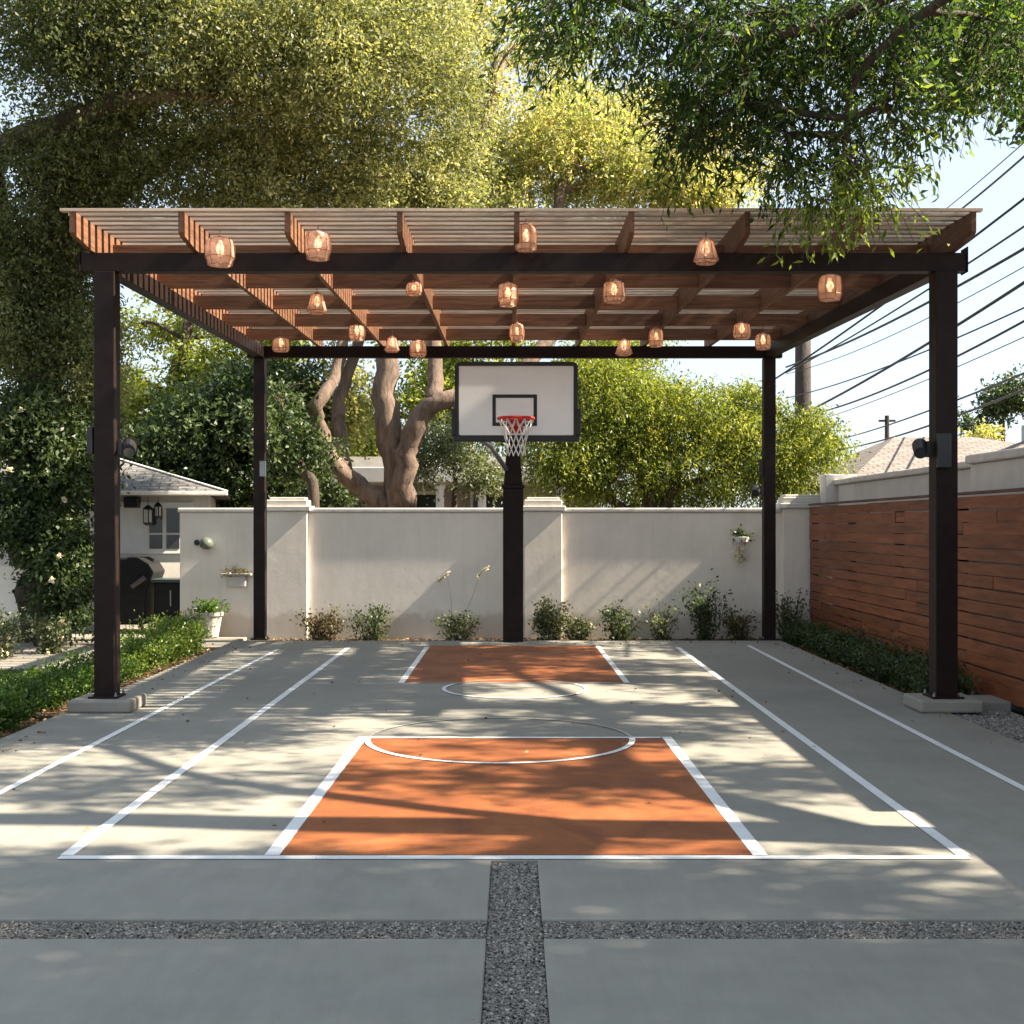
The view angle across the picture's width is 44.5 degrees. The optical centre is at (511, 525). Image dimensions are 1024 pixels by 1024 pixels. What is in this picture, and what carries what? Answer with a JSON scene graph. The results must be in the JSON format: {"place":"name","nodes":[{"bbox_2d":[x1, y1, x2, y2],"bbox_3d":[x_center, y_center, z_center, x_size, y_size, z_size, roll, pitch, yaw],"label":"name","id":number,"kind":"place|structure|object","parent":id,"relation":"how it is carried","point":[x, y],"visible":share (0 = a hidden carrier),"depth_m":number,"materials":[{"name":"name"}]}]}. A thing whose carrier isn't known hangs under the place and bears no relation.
{"place":"outdoors","nodes":[
{"label":"outdoors","id":0,"kind":"place"},
{"bbox_2d":[0,628,173,670],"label":"path","id":1,"kind":"structure","parent":0,"point":[18,661],"depth_m":15.76,"materials":[{"name":"concrete"}]},
{"bbox_2d":[0,566,31,641],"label":"wall","id":2,"kind":"structure","parent":1,"relation":"on","point":[7,599],"depth_m":17.40,"materials":[{"name":"white paint"}]},
{"bbox_2d":[0,604,35,659],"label":"flowering bush","id":3,"kind":"object","parent":1,"relation":"on","point":[6,634],"visible":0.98,"depth_m":15.28,"materials":[{"name":"green plant"}]},
{"bbox_2d":[22,610,74,654],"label":"flowering bush","id":4,"kind":"object","parent":1,"relation":"on","point":[52,634],"visible":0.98,"depth_m":15.84,"materials":[{"name":"green plant"}]},
{"bbox_2d":[0,361,140,646],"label":"camellia tree","id":5,"kind":"object","parent":1,"relation":"on","point":[41,497],"visible":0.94,"depth_m":16.62,"materials":[{"name":"green plant"}]},
{"bbox_2d":[120,557,164,630],"bbox_3d":[-5.899,1.039,19.255,0.898,1.118,0.790,0,0,0],"label":"covered grill","id":6,"kind":"object","parent":1,"relation":"on","point":[137,574],"visible":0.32,"depth_m":18.95,"materials":[{"name":"black fabric"}]},
{"bbox_2d":[150,578,179,626],"bbox_3d":[-5.190,1.215,19.320,0.620,0.810,0.640,0,0,0],"label":"storage cabinet","id":7,"kind":"object","parent":1,"relation":"on","point":[166,594],"visible":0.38,"depth_m":19.05,"materials":[{"name":"black metal"}]},
{"bbox_2d":[0,0,522,642],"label":"broadleaf tree","id":8,"kind":"object","parent":1,"relation":"on","point":[332,64],"visible":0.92,"depth_m":16.58,"materials":[{"name":"green plant"}]},
{"bbox_2d":[0,458,229,628],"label":"garage","id":9,"kind":"structure","parent":0,"point":[158,540],"depth_m":19.80,"materials":[{"name":"paint"}]},
{"bbox_2d":[77,502,192,553],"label":"wall","id":10,"kind":"structure","parent":9,"relation":"in","point":[163,536],"depth_m":19.79,"materials":[{"name":"white paint"}]},
{"bbox_2d":[200,637,246,650],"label":"path","id":11,"kind":"structure","parent":0,"point":[217,642],"depth_m":17.70,"materials":[{"name":"concrete"}]},
{"bbox_2d":[189,597,231,636],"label":"potted plant","id":12,"kind":"object","parent":11,"relation":"on","point":[214,612],"visible":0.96,"depth_m":18.20,"materials":[{"name":"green plant"}]},
{"bbox_2d":[0,939,485,1023],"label":"paving","id":13,"kind":"structure","parent":0,"point":[241,981],"depth_m":4.39,"materials":[{"name":"concrete"}]},
{"bbox_2d":[0,861,490,923],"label":"paving","id":14,"kind":"structure","parent":0,"point":[342,892],"depth_m":5.47,"materials":[{"name":"concrete"}]},
{"bbox_2d":[0,684,1012,740],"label":"court slab","id":15,"kind":"structure","parent":0,"point":[349,712],"depth_m":10.61,"materials":[{"name":"concrete"}]},
{"bbox_2d":[371,737,660,737],"bbox_3d":[0.020,1.595,9.430,2.200,0.001,0.055,0,0,0],"label":"court line","id":16,"kind":"object","parent":15,"relation":"on","point":[513,737],"visible":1,"depth_m":9.42,"materials":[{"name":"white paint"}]},
{"bbox_2d":[60,208,982,712],"bbox_3d":[0.115,-0.600,14.129,7.830,4.400,7.642,0,0,0],"label":"pergola","id":17,"kind":"object","parent":15,"relation":"on","point":[268,282],"visible":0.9,"depth_m":11.33,"materials":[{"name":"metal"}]},
{"bbox_2d":[205,235,234,267],"bbox_3d":[-2.434,-2.314,10.420,0.233,0.294,0.233,0,0,8],"label":"hanging lantern","id":18,"kind":"object","parent":17,"relation":"hanging from","point":[221,246],"visible":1,"depth_m":10.35,"materials":[{"name":"orange glass"}]},
{"bbox_2d":[306,291,327,314],"bbox_3d":[-2.012,-2.354,12.900,0.204,0.331,0.204,0,0,-25],"label":"hanging lantern","id":19,"kind":"object","parent":17,"relation":"hanging from","point":[316,299],"visible":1,"depth_m":12.84,"materials":[{"name":"orange glass"}]},
{"bbox_2d":[304,229,331,261],"bbox_3d":[-1.633,-2.384,10.520,0.213,0.289,0.213,0,0,18],"label":"hanging lantern","id":20,"kind":"object","parent":17,"relation":"hanging from","point":[314,242],"visible":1,"depth_m":10.45,"materials":[{"name":"orange glass"}]},
{"bbox_2d":[497,281,518,307],"bbox_3d":[-0.040,-2.353,12.500,0.212,0.313,0.212,0,0,0],"label":"hanging lantern","id":21,"kind":"object","parent":17,"relation":"hanging from","point":[507,298],"visible":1,"depth_m":12.43,"materials":[{"name":"orange glass"}]},
{"bbox_2d":[515,222,536,252],"bbox_3d":[0.119,-2.473,10.620,0.195,0.279,0.194,0,0,0],"label":"hanging lantern","id":22,"kind":"object","parent":17,"relation":"hanging from","point":[527,243],"visible":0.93,"depth_m":10.55,"materials":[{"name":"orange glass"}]},
{"bbox_2d":[602,279,625,303],"bbox_3d":[1.012,-2.360,12.400,0.214,0.295,0.214,0,0,26],"label":"hanging lantern","id":23,"kind":"object","parent":17,"relation":"hanging from","point":[615,288],"visible":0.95,"depth_m":12.33,"materials":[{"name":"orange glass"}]},
{"bbox_2d":[693,237,718,265],"bbox_3d":[1.622,-2.324,10.450,0.212,0.275,0.211,0,0,0],"label":"hanging lantern","id":24,"kind":"object","parent":17,"relation":"hanging from","point":[707,255],"visible":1,"depth_m":10.40,"materials":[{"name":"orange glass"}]},
{"bbox_2d":[817,274,842,301],"bbox_3d":[3.091,-2.345,12.150,0.236,0.314,0.236,0,0,-34],"label":"hanging lantern","id":25,"kind":"object","parent":17,"relation":"hanging from","point":[828,291],"visible":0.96,"depth_m":12.08,"materials":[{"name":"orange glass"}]},
{"bbox_2d":[134,641,880,683],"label":"court slab","id":26,"kind":"structure","parent":0,"point":[391,662],"depth_m":14.55,"materials":[{"name":"concrete"}]},
{"bbox_2d":[0,649,279,794],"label":"court line","id":27,"kind":"object","parent":26,"relation":"on","point":[27,778],"visible":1,"depth_m":9.57,"materials":[{"name":"white paint"}]},
{"bbox_2d":[61,647,350,854],"bbox_3d":[-2.155,1.596,11.257,0.076,0.001,10.387,0,0,0],"label":"court line","id":28,"kind":"object","parent":26,"relation":"on","point":[99,830],"visible":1,"depth_m":8.03,"materials":[{"name":"white paint"}]},
{"bbox_2d":[0,638,1018,828],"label":"leaf litter","id":29,"kind":"object","parent":26,"relation":"on","point":[44,732],"visible":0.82,"depth_m":12.45,"materials":[{"name":"brown plant"}]},
{"bbox_2d":[405,646,623,682],"bbox_3d":[0.030,1.598,14.720,2.240,0.001,3.960,0,0,0],"label":"key paint","id":30,"kind":"object","parent":26,"relation":"on","point":[496,663],"visible":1,"depth_m":14.32,"materials":[{"name":"orange paint"}]},
{"bbox_2d":[451,362,580,641],"bbox_3d":[-0.038,-0.268,16.533,1.540,3.735,1.638,0,0,-39],"label":"basketball hoop","id":31,"kind":"object","parent":26,"relation":"on","point":[512,405],"visible":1,"depth_m":16.25,"materials":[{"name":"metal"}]},
{"bbox_2d":[675,647,969,854],"bbox_3d":[2.185,1.596,11.257,0.076,0.001,10.387,0,0,0],"label":"court line","id":32,"kind":"object","parent":26,"relation":"on","point":[929,830],"visible":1,"depth_m":8.03,"materials":[{"name":"white paint"}]},
{"bbox_2d":[746,645,1023,790],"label":"court line","id":33,"kind":"object","parent":26,"relation":"on","point":[989,770],"visible":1,"depth_m":9.80,"materials":[{"name":"white paint"}]},
{"bbox_2d":[0,741,1023,864],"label":"court slab","id":34,"kind":"structure","parent":0,"point":[791,798],"depth_m":7.39,"materials":[{"name":"concrete"}]},
{"bbox_2d":[265,737,366,854],"bbox_3d":[-1.147,1.596,7.766,0.074,0.001,3.407,0,0,1],"label":"court line","id":35,"kind":"object","parent":34,"relation":"on","point":[282,841],"visible":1,"depth_m":7.21,"materials":[{"name":"white paint"}]},
{"bbox_2d":[57,855,970,858],"bbox_3d":[0.010,1.596,6.025,4.390,0.001,0.062,0,0,0],"label":"court line","id":36,"kind":"object","parent":34,"relation":"on","point":[514,857],"visible":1,"depth_m":6.02,"materials":[{"name":"white paint"}]},
{"bbox_2d":[280,738,751,854],"bbox_3d":[0.020,1.598,7.747,2.360,0.001,3.345,0,0,0],"label":"key paint","id":37,"kind":"object","parent":34,"relation":"on","point":[372,801],"visible":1,"depth_m":7.20,"materials":[{"name":"orange paint"}]},
{"bbox_2d":[364,737,634,762],"bbox_3d":[-0.090,1.593,8.912,2.025,0.001,1.048,0,0,0],"label":"court line","id":38,"kind":"object","parent":37,"relation":"on","point":[631,742],"visible":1,"depth_m":8.68,"materials":[{"name":"white paint"}]},
{"bbox_2d":[662,737,767,854],"bbox_3d":[1.188,1.596,7.766,0.074,0.001,3.407,0,0,-1],"label":"court line","id":39,"kind":"object","parent":34,"relation":"on","point":[749,841],"visible":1,"depth_m":7.21,"materials":[{"name":"white paint"}]},
{"bbox_2d":[0,636,1023,737],"bbox_3d":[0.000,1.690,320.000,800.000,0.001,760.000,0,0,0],"label":"ground","id":40,"kind":"structure","parent":0,"point":[197,655],"depth_m":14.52,"materials":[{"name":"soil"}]},
{"bbox_2d":[0,677,51,729],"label":"hedge shrub","id":41,"kind":"object","parent":40,"relation":"on","point":[9,714],"visible":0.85,"depth_m":10.27,"materials":[{"name":"green plant"}]},
{"bbox_2d":[0,665,64,718],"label":"hedge shrub","id":42,"kind":"object","parent":40,"relation":"on","point":[27,684],"visible":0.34,"depth_m":10.94,"materials":[{"name":"green plant"}]},
{"bbox_2d":[6,664,89,710],"bbox_3d":[-4.332,1.499,11.428,0.810,0.454,1.004,0,0,0],"label":"hedge shrub","id":43,"kind":"object","parent":40,"relation":"on","point":[60,678],"visible":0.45,"depth_m":11.50,"materials":[{"name":"green plant"}]},
{"bbox_2d":[11,655,93,700],"bbox_3d":[-4.331,1.492,12.039,0.903,0.468,0.897,0,0,-41],"label":"hedge shrub","id":44,"kind":"object","parent":40,"relation":"on","point":[84,676],"visible":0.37,"depth_m":12.00,"materials":[{"name":"green plant"}]},
{"bbox_2d":[43,646,137,692],"bbox_3d":[-4.228,1.471,12.626,0.876,0.509,0.755,0,0,39],"label":"hedge shrub","id":45,"kind":"object","parent":40,"relation":"on","point":[82,657],"visible":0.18,"depth_m":12.56,"materials":[{"name":"green plant"}]},
{"bbox_2d":[70,648,144,683],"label":"hedge shrub","id":46,"kind":"object","parent":40,"relation":"on","point":[123,676],"visible":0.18,"depth_m":13.20,"materials":[{"name":"green plant"}]},
{"bbox_2d":[120,621,184,672],"bbox_3d":[-4.315,1.407,14.422,0.818,0.637,0.852,0,0,41],"label":"hedge shrub","id":47,"kind":"object","parent":40,"relation":"on","point":[155,656],"visible":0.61,"depth_m":14.32,"materials":[{"name":"green plant"}]},
{"bbox_2d":[120,610,189,667],"bbox_3d":[-4.344,1.360,14.874,0.994,0.731,0.944,0,0,0],"label":"hedge shrub","id":48,"kind":"object","parent":40,"relation":"on","point":[164,640],"visible":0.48,"depth_m":14.95,"materials":[{"name":"green plant"}]},
{"bbox_2d":[136,612,202,661],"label":"hedge shrub","id":49,"kind":"object","parent":40,"relation":"on","point":[184,647],"visible":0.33,"depth_m":15.44,"materials":[{"name":"green plant"}]},
{"bbox_2d":[159,610,212,655],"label":"hedge shrub","id":50,"kind":"object","parent":40,"relation":"on","point":[193,625],"visible":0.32,"depth_m":16.11,"materials":[{"name":"green plant"}]},
{"bbox_2d":[67,290,315,437],"bbox_3d":[-7.549,-2.161,29.374,5.823,7.758,5.171,0,0,-24],"label":"broadleaf tree","id":51,"kind":"object","parent":40,"relation":"on","point":[186,337],"visible":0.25,"depth_m":28.70,"materials":[{"name":"green plant"}]},
{"bbox_2d":[174,608,216,652],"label":"hedge shrub","id":52,"kind":"object","parent":40,"relation":"on","point":[205,626],"visible":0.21,"depth_m":16.59,"materials":[{"name":"green plant"}]},
{"bbox_2d":[120,340,365,507],"bbox_3d":[-5.749,-1.129,25.004,5.998,5.697,4.876,0,0,0],"label":"evergreen tree","id":53,"kind":"object","parent":40,"relation":"on","point":[201,445],"visible":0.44,"depth_m":23.95,"materials":[{"name":"green plant"}]},
{"bbox_2d":[230,369,364,507],"bbox_3d":[-3.809,-0.617,22.459,2.327,4.647,3.862,0,0,0],"label":"tree","id":54,"kind":"object","parent":40,"relation":"on","point":[292,438],"visible":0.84,"depth_m":21.47,"materials":[{"name":"green plant"}]},
{"bbox_2d":[289,601,354,640],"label":"shrub","id":55,"kind":"object","parent":40,"relation":"on","point":[318,626],"visible":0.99,"depth_m":18.17,"materials":[{"name":"green plant"}]},
{"bbox_2d":[343,603,393,640],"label":"shrub","id":56,"kind":"object","parent":40,"relation":"on","point":[375,622],"visible":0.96,"depth_m":18.20,"materials":[{"name":"green plant"}]},
{"bbox_2d":[327,340,547,456],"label":"broadleaf tree","id":57,"kind":"object","parent":40,"relation":"on","point":[412,391],"visible":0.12,"depth_m":43.33,"materials":[{"name":"green plant"}]},
{"bbox_2d":[282,457,616,507],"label":"veranda house","id":58,"kind":"structure","parent":40,"relation":"on","point":[371,470],"depth_m":35.91,"materials":[{"name":"paint"}]},
{"bbox_2d":[413,491,435,507],"bbox_3d":[-2.850,-0.100,35.953,1.500,1.800,0.085,0,0,0],"label":"window","id":59,"kind":"structure","parent":58,"relation":"in","point":[422,499],"depth_m":35.91,"materials":[{"name":"black glass"}]},
{"bbox_2d":[470,491,502,507],"bbox_3d":[-0.450,-0.100,35.953,1.500,1.800,0.085,0,0,0],"label":"window","id":60,"kind":"structure","parent":58,"relation":"in","point":[473,504],"depth_m":35.91,"materials":[{"name":"black glass"}]},
{"bbox_2d":[402,410,504,507],"bbox_3d":[-1.363,-0.477,27.802,2.988,4.362,2.632,0,0,18],"label":"tree","id":61,"kind":"object","parent":40,"relation":"on","point":[454,455],"visible":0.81,"depth_m":27.53,"materials":[{"name":"green plant"}]},
{"bbox_2d":[431,609,480,640],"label":"shrub","id":62,"kind":"object","parent":40,"relation":"on","point":[459,632],"visible":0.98,"depth_m":18.16,"materials":[{"name":"green plant"}]},
{"bbox_2d":[178,495,831,638],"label":"garden wall","id":63,"kind":"structure","parent":40,"relation":"on","point":[587,563],"depth_m":18.70,"materials":[{"name":"white paint"}]},
{"bbox_2d":[220,563,252,586],"bbox_3d":[-4.101,0.727,18.588,0.492,0.376,0.252,0,0,0],"label":"wall planter","id":64,"kind":"object","parent":63,"relation":"attached to","point":[234,578],"visible":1,"depth_m":18.64,"materials":[{"name":"ceramic"}]},
{"bbox_2d":[730,524,755,562],"bbox_3d":[3.424,0.255,18.564,0.401,0.609,0.289,0,0,20],"label":"wall planter","id":65,"kind":"object","parent":63,"relation":"attached to","point":[741,538],"visible":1,"depth_m":18.55,"materials":[{"name":"green plant"}]},
{"bbox_2d":[0,861,1023,1023],"bbox_3d":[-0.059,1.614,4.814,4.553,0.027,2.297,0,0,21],"label":"gravel","id":66,"kind":"structure","parent":40,"relation":"on","point":[516,988],"depth_m":4.96,"materials":[{"name":"grey gravel"}]},
{"bbox_2d":[288,0,800,507],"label":"sycamore tree","id":67,"kind":"object","parent":40,"relation":"on","point":[562,138],"visible":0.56,"depth_m":24.45,"materials":[{"name":"green plant"}]},
{"bbox_2d":[528,592,572,640],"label":"shrub","id":68,"kind":"object","parent":40,"relation":"on","point":[541,616],"visible":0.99,"depth_m":18.18,"materials":[{"name":"green plant"}]},
{"bbox_2d":[554,612,598,640],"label":"shrub","id":69,"kind":"object","parent":40,"relation":"on","point":[579,629],"visible":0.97,"depth_m":18.19,"materials":[{"name":"green plant"}]},
{"bbox_2d":[598,599,647,640],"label":"shrub","id":70,"kind":"object","parent":40,"relation":"on","point":[612,618],"visible":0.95,"depth_m":18.21,"materials":[{"name":"green plant"}]},
{"bbox_2d":[638,599,684,640],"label":"shrub","id":71,"kind":"object","parent":40,"relation":"on","point":[659,633],"visible":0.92,"depth_m":18.20,"materials":[{"name":"green plant"}]},
{"bbox_2d":[501,340,877,507],"bbox_3d":[3.232,-1.208,23.661,7.106,5.835,4.568,0,0,0],"label":"broadleaf tree","id":72,"kind":"object","parent":40,"relation":"on","point":[646,412],"visible":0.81,"depth_m":22.57,"materials":[{"name":"green plant"}]},
{"bbox_2d":[672,568,736,640],"bbox_3d":[2.858,1.176,18.236,0.752,1.115,0.832,0,0,38],"label":"shrub","id":73,"kind":"object","parent":40,"relation":"on","point":[703,633],"visible":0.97,"depth_m":18.18,"materials":[{"name":"green plant"}]},
{"bbox_2d":[723,607,761,640],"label":"shrub","id":74,"kind":"object","parent":40,"relation":"on","point":[734,629],"visible":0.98,"depth_m":18.23,"materials":[{"name":"green plant"}]},
{"bbox_2d":[474,0,1023,269],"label":"overhanging tree","id":75,"kind":"object","parent":40,"relation":"on","point":[990,33],"visible":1,"depth_m":9.28,"materials":[{"name":"green plant"}]},
{"bbox_2d":[776,587,810,641],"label":"shrub","id":76,"kind":"object","parent":40,"relation":"on","point":[786,618],"visible":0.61,"depth_m":18.25,"materials":[{"name":"green plant"}]},
{"bbox_2d":[777,616,826,646],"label":"border shrub","id":77,"kind":"object","parent":40,"relation":"on","point":[797,641],"visible":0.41,"depth_m":17.45,"materials":[{"name":"green plant"}]},
{"bbox_2d":[795,340,810,470],"bbox_3d":[7.682,-3.000,33.000,2.000,9.400,0.477,0,0,0],"label":"utility pole","id":78,"kind":"object","parent":40,"relation":"on","point":[802,377],"visible":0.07,"depth_m":32.82,"materials":[{"name":"brown wood"}]},
{"bbox_2d":[754,197,1023,391],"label":"overhead cable","id":79,"kind":"object","parent":78,"relation":"attached to","point":[976,235],"visible":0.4,"depth_m":21.50,"materials":[{"name":"rubber"}]},
{"bbox_2d":[785,247,1023,367],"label":"overhead cable","id":80,"kind":"object","parent":78,"relation":"attached to","point":[959,285],"visible":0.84,"depth_m":22.57,"materials":[{"name":"rubber"}]},
{"bbox_2d":[786,225,1023,372],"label":"overhead cable","id":81,"kind":"object","parent":78,"relation":"attached to","point":[986,251],"visible":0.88,"depth_m":22.75,"materials":[{"name":"rubber"}]},
{"bbox_2d":[786,307,1023,398],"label":"overhead cable","id":82,"kind":"object","parent":78,"relation":"attached to","point":[916,354],"visible":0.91,"depth_m":22.61,"materials":[{"name":"rubber"}]},
{"bbox_2d":[801,281,1023,415],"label":"overhead cable","id":83,"kind":"object","parent":78,"relation":"attached to","point":[1016,287],"visible":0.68,"depth_m":22.25,"materials":[{"name":"rubber"}]},
{"bbox_2d":[803,320,1023,416],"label":"overhead cable","id":84,"kind":"object","parent":78,"relation":"attached to","point":[982,343],"visible":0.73,"depth_m":22.39,"materials":[{"name":"rubber"}]},
{"bbox_2d":[847,389,1023,448],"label":"overhead cable","id":85,"kind":"object","parent":78,"relation":"attached to","point":[991,402],"visible":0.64,"depth_m":23.28,"materials":[{"name":"rubber"}]},
{"bbox_2d":[807,628,851,659],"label":"border shrub","id":86,"kind":"object","parent":40,"relation":"on","point":[820,644],"visible":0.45,"depth_m":15.73,"materials":[{"name":"green plant"}]},
{"bbox_2d":[819,624,870,665],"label":"border shrub","id":87,"kind":"object","parent":40,"relation":"on","point":[841,637],"visible":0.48,"depth_m":15.15,"materials":[{"name":"green plant"}]},
{"bbox_2d":[836,633,887,669],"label":"border shrub","id":88,"kind":"object","parent":40,"relation":"on","point":[852,643],"visible":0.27,"depth_m":14.54,"materials":[{"name":"green plant"}]},
{"bbox_2d":[845,638,901,676],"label":"border shrub","id":89,"kind":"object","parent":40,"relation":"on","point":[858,660],"visible":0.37,"depth_m":14.01,"materials":[{"name":"green plant"}]},
{"bbox_2d":[850,630,918,683],"bbox_3d":[4.023,1.422,13.463,0.743,0.607,0.650,0,0,0],"label":"border shrub","id":90,"kind":"object","parent":40,"relation":"on","point":[881,675],"visible":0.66,"depth_m":13.42,"materials":[{"name":"green plant"}]},
{"bbox_2d":[873,648,926,690],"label":"border shrub","id":91,"kind":"object","parent":40,"relation":"on","point":[902,681],"visible":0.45,"depth_m":12.84,"materials":[{"name":"green plant"}]},
{"bbox_2d":[808,488,1023,707],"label":"wooden fence","id":92,"kind":"object","parent":40,"relation":"on","point":[986,528],"visible":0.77,"depth_m":13.52,"materials":[{"name":"wood"}]},
{"bbox_2d":[820,447,1023,712],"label":"boundary wall","id":93,"kind":"structure","parent":40,"relation":"on","point":[999,469],"depth_m":14.44,"materials":[{"name":"paint"}]},
{"bbox_2d":[895,643,965,692],"bbox_3d":[4.154,1.444,12.257,0.734,0.560,0.668,0,0,0],"label":"border shrub","id":94,"kind":"object","parent":40,"relation":"on","point":[917,663],"visible":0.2,"depth_m":12.31,"materials":[{"name":"green plant"}]},
{"bbox_2d":[907,657,987,694],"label":"border shrub","id":95,"kind":"object","parent":40,"relation":"on","point":[922,683],"visible":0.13,"depth_m":11.61,"materials":[{"name":"green plant"}]},
{"bbox_2d":[958,418,1006,441],"bbox_3d":[13.547,-0.691,36.066,1.374,4.790,2.260,0,0,0],"label":"tree","id":96,"kind":"object","parent":40,"relation":"on","point":[986,432],"visible":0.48,"depth_m":35.57,"materials":[{"name":"yellow plant"}]},
{"bbox_2d":[968,695,1010,711],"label":"concrete block","id":97,"kind":"structure","parent":40,"relation":"on","point":[992,703],"depth_m":10.98,"materials":[{"name":"grey concrete"}]},
{"bbox_2d":[958,363,1023,440],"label":"broadleaf tree","id":98,"kind":"object","parent":40,"relation":"on","point":[1000,411],"visible":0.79,"depth_m":39.73,"materials":[{"name":"green plant"}]},
{"bbox_2d":[0,0,1023,507],"label":"sky","id":99,"kind":"structure","parent":0,"point":[957,176],"materials":[{"name":"white"}]},
{"bbox_2d":[538,861,1023,923],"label":"paving","id":100,"kind":"structure","parent":0,"point":[681,892],"depth_m":5.47,"materials":[{"name":"concrete"}]},
{"bbox_2d":[543,939,1023,1023],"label":"paving","id":101,"kind":"structure","parent":0,"point":[784,981],"depth_m":4.39,"materials":[{"name":"concrete"}]},
{"bbox_2d":[796,437,1015,494],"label":"roof","id":102,"kind":"structure","parent":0,"point":[893,454],"depth_m":24.51,"materials":[{"name":"paint"}]},
{"bbox_2d":[951,710,1023,743],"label":"gravel","id":103,"kind":"structure","parent":0,"point":[1008,724],"depth_m":10.32,"materials":[{"name":"grey gravel"}]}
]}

